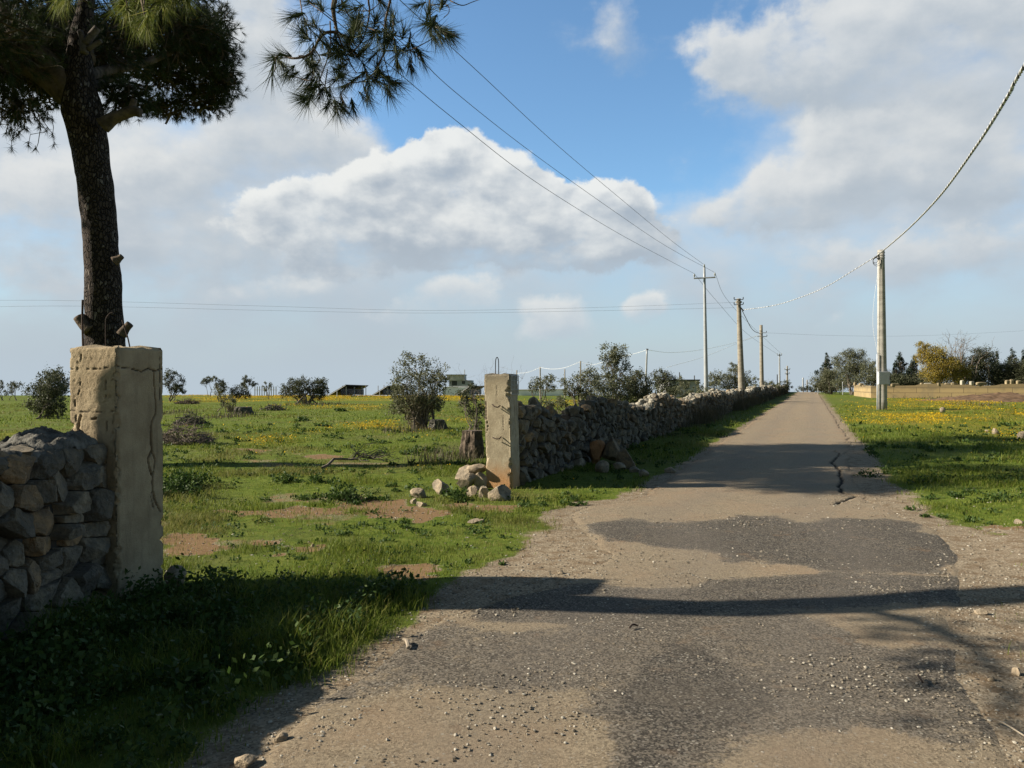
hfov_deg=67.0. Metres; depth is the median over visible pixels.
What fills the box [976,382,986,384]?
stone block
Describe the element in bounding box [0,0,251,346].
pine tree
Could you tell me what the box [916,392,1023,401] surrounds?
earth mound
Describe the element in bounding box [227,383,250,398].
olive bush
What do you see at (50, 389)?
olive bush
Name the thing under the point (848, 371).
olive tree
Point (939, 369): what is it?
olive tree
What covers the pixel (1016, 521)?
rock
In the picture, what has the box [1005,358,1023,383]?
olive tree
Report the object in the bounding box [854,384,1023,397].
block wall
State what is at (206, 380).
olive tree
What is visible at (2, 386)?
olive tree
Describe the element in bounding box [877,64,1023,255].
overhead cable
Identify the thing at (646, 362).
utility pole
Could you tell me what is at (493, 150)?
power wire
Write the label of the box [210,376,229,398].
olive tree
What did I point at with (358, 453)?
fallen branch
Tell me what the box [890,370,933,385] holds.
olive bush
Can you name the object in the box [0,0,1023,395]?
sky
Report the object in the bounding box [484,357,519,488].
gate pillar
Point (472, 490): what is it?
rock
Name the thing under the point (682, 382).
olive tree
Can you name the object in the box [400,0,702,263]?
power wire
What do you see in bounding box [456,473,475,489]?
rock
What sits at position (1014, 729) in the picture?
stick
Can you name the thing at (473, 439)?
tree stump
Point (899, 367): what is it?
conifer tree
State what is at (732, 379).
olive tree
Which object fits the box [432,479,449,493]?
rock
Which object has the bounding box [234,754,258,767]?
rock
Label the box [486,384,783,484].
stone wall
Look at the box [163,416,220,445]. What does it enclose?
brush pile
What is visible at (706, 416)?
dry scrub
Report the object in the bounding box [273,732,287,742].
rock
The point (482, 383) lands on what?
bare tree
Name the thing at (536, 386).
olive tree
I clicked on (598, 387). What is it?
olive tree
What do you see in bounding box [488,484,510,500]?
rock
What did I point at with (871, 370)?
olive tree
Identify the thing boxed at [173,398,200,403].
brush pile
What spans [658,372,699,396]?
shed
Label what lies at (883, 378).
utility pole
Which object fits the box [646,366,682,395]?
olive tree
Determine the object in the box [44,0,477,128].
pine tree
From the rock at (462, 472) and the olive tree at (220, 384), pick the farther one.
the olive tree at (220, 384)
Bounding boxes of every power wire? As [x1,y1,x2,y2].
[5,306,702,312]
[55,300,733,310]
[315,3,690,271]
[356,0,707,268]
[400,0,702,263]
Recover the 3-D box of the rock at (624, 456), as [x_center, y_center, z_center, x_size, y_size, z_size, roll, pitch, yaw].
[2.171,1.477,14.761,0.380,0.525,0.226,0,0,15]
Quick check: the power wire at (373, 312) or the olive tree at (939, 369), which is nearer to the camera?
the power wire at (373, 312)
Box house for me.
[447,370,473,385]
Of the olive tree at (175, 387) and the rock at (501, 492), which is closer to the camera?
the rock at (501, 492)
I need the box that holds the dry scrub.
[163,389,1009,468]
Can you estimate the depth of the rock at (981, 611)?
5.38 m
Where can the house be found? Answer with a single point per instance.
(454, 380)
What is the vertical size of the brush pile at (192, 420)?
0.754 m
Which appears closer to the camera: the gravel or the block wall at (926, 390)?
the gravel
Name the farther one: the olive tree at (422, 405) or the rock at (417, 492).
the olive tree at (422, 405)
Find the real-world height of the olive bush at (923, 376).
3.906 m
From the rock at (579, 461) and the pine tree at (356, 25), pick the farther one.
the rock at (579, 461)
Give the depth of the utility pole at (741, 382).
65.81 m
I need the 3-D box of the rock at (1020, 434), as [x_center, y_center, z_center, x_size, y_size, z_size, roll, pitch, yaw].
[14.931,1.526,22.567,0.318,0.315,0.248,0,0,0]
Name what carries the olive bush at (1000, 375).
on the ground at (300, 698)
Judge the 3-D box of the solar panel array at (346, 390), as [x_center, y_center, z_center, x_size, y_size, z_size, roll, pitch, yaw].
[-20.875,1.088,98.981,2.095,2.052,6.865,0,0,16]
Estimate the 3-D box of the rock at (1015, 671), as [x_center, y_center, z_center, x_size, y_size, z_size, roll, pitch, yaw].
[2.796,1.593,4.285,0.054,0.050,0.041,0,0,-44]
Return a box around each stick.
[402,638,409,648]
[986,717,1023,735]
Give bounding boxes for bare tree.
[458,356,525,418]
[927,330,992,384]
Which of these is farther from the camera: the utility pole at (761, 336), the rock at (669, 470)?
the utility pole at (761, 336)
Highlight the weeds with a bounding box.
[0,408,1023,767]
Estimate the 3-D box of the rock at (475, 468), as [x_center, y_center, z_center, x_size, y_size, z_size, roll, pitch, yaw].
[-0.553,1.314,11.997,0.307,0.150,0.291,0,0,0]
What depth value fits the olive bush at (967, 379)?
107.61 m
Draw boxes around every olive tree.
[0,380,4,400]
[3,381,24,400]
[163,367,186,400]
[200,376,212,396]
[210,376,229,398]
[241,376,257,397]
[261,381,273,398]
[278,375,329,404]
[382,350,452,429]
[528,373,557,405]
[557,363,618,405]
[589,341,632,400]
[618,366,655,403]
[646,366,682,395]
[675,375,689,397]
[692,380,703,392]
[703,362,752,390]
[747,375,759,385]
[758,380,777,388]
[777,379,792,392]
[805,366,857,393]
[828,347,871,394]
[851,359,876,385]
[911,340,974,384]
[957,344,1011,385]
[989,358,1023,385]
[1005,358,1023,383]
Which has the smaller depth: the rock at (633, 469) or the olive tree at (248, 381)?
the rock at (633, 469)
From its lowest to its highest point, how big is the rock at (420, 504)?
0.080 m
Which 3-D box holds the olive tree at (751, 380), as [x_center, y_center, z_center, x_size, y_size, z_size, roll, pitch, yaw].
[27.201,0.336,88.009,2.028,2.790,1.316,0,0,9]
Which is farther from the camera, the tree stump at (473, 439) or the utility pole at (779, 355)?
the utility pole at (779, 355)
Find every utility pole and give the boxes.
[645,349,647,380]
[693,264,715,391]
[734,297,744,389]
[757,325,766,385]
[777,353,781,383]
[784,366,789,381]
[873,250,890,409]
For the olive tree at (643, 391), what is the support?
on the ground at (300, 698)
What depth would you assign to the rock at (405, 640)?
4.65 m
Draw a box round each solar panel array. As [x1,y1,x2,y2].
[328,385,367,396]
[372,386,399,395]
[456,386,483,395]
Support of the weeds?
on the ground at (300, 698)
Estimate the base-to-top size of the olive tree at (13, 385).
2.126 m
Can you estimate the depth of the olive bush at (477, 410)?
18.55 m
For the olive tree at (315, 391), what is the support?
on the ground at (300, 698)
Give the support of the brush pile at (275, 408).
on the ground at (300, 698)
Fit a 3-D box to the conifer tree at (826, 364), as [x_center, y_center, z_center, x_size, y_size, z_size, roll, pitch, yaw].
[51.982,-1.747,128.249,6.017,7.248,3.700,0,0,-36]
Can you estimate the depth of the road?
4.59 m
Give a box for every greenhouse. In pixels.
[442,386,471,395]
[519,389,563,395]
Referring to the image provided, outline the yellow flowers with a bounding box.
[65,394,1023,478]
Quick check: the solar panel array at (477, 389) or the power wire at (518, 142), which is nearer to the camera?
the power wire at (518, 142)
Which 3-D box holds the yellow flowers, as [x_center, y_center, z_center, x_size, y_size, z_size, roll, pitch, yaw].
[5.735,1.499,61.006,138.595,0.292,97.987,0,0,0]
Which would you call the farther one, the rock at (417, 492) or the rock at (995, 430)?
the rock at (995, 430)
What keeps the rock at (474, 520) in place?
on the ground at (300, 698)
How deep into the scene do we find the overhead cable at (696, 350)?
71.55 m
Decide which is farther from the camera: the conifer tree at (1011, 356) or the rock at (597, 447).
the conifer tree at (1011, 356)
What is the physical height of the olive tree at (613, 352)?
3.716 m
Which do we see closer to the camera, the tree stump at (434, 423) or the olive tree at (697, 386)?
the tree stump at (434, 423)
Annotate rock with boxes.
[164,565,186,586]
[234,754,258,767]
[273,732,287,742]
[410,488,425,497]
[410,498,416,503]
[416,501,426,506]
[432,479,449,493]
[455,465,475,480]
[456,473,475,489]
[467,464,485,473]
[467,486,478,496]
[467,518,481,523]
[474,472,487,489]
[479,486,488,497]
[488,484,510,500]
[573,458,585,466]
[589,440,605,463]
[595,460,608,472]
[602,437,619,460]
[613,462,625,469]
[616,448,635,468]
[629,466,639,471]
[639,469,648,476]
[664,467,675,472]
[974,609,988,614]
[987,676,995,680]
[992,428,999,433]
[1011,667,1020,675]
[1014,519,1023,523]
[1017,431,1023,438]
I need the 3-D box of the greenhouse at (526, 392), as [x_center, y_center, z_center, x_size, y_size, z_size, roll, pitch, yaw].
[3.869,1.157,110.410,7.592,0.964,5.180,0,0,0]
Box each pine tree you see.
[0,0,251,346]
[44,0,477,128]
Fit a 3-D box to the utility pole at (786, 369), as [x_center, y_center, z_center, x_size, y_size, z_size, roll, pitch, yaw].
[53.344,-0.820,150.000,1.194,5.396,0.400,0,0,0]
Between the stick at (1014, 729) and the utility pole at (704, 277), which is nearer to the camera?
the stick at (1014, 729)
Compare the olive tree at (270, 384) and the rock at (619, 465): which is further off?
the olive tree at (270, 384)
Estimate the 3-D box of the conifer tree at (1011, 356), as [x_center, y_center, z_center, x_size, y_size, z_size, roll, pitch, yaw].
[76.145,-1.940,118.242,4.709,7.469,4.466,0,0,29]
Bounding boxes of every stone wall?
[0,426,114,640]
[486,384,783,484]
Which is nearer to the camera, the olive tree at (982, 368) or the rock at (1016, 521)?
the rock at (1016, 521)
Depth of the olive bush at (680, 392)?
52.23 m
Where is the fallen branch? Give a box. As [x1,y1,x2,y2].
[321,443,401,468]
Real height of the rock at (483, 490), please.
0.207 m
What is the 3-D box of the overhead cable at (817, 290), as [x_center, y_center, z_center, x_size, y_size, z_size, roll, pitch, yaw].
[21.481,-7.106,56.925,0.650,1.812,17.922,0,0,-10]
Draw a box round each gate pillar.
[70,300,162,599]
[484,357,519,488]
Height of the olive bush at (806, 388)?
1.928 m
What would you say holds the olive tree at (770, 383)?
on the ground at (300, 698)
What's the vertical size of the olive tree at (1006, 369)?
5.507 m
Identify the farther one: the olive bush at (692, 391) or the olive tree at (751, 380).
the olive tree at (751, 380)
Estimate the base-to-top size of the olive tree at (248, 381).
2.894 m
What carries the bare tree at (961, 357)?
on the ground at (300, 698)
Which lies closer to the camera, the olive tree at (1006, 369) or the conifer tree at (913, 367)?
the olive tree at (1006, 369)
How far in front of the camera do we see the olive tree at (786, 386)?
125.19 m
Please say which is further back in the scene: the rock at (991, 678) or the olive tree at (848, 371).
the olive tree at (848, 371)
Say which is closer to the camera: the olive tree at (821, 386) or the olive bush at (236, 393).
the olive bush at (236, 393)
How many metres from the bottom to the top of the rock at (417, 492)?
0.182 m
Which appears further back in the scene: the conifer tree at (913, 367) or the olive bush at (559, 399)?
the conifer tree at (913, 367)
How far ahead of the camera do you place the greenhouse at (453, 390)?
112.00 m
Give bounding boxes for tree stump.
[234,407,252,414]
[428,419,447,429]
[459,430,483,457]
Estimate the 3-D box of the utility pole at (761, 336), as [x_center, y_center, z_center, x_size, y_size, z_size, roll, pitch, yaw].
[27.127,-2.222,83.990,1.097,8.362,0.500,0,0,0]
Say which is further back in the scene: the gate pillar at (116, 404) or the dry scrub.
the dry scrub
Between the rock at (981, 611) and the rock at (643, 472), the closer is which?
the rock at (981, 611)
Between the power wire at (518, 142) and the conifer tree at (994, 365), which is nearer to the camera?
the power wire at (518, 142)
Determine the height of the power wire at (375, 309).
1.059 m
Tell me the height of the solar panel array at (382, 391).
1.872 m
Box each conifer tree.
[809,353,839,393]
[890,351,912,384]
[904,355,923,380]
[986,351,1002,385]
[1000,347,1018,383]
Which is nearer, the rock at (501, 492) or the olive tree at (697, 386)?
the rock at (501, 492)
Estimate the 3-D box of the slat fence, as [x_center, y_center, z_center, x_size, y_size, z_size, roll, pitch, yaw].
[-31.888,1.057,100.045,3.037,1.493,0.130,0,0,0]
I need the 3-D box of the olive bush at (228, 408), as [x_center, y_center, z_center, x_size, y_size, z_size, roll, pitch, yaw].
[-16.133,1.105,43.819,1.358,1.221,1.001,0,0,-16]
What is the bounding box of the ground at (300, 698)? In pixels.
[0,392,1023,767]
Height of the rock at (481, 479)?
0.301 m
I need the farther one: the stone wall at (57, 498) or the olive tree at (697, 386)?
the olive tree at (697, 386)
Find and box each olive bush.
[20,365,69,418]
[216,394,237,411]
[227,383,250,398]
[455,382,484,429]
[540,395,568,413]
[664,387,687,397]
[686,387,709,394]
[795,385,813,391]
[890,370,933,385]
[913,371,937,382]
[951,353,985,385]
[989,362,1016,384]
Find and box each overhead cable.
[651,335,757,352]
[744,257,873,309]
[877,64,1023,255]
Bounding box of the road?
[257,392,1009,767]
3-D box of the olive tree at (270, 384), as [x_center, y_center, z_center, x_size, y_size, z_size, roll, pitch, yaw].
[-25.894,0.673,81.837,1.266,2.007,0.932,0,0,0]
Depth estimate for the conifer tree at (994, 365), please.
115.91 m
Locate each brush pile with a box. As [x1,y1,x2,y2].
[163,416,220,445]
[171,410,212,425]
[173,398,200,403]
[260,403,287,410]
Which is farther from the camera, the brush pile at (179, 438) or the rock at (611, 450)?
the brush pile at (179, 438)
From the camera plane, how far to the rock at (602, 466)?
14.16 m
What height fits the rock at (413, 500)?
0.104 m
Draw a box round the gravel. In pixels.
[0,482,1023,767]
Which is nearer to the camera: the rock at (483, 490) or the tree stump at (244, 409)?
the rock at (483, 490)
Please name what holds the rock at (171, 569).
on the ground at (300, 698)
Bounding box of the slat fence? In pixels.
[254,386,273,395]

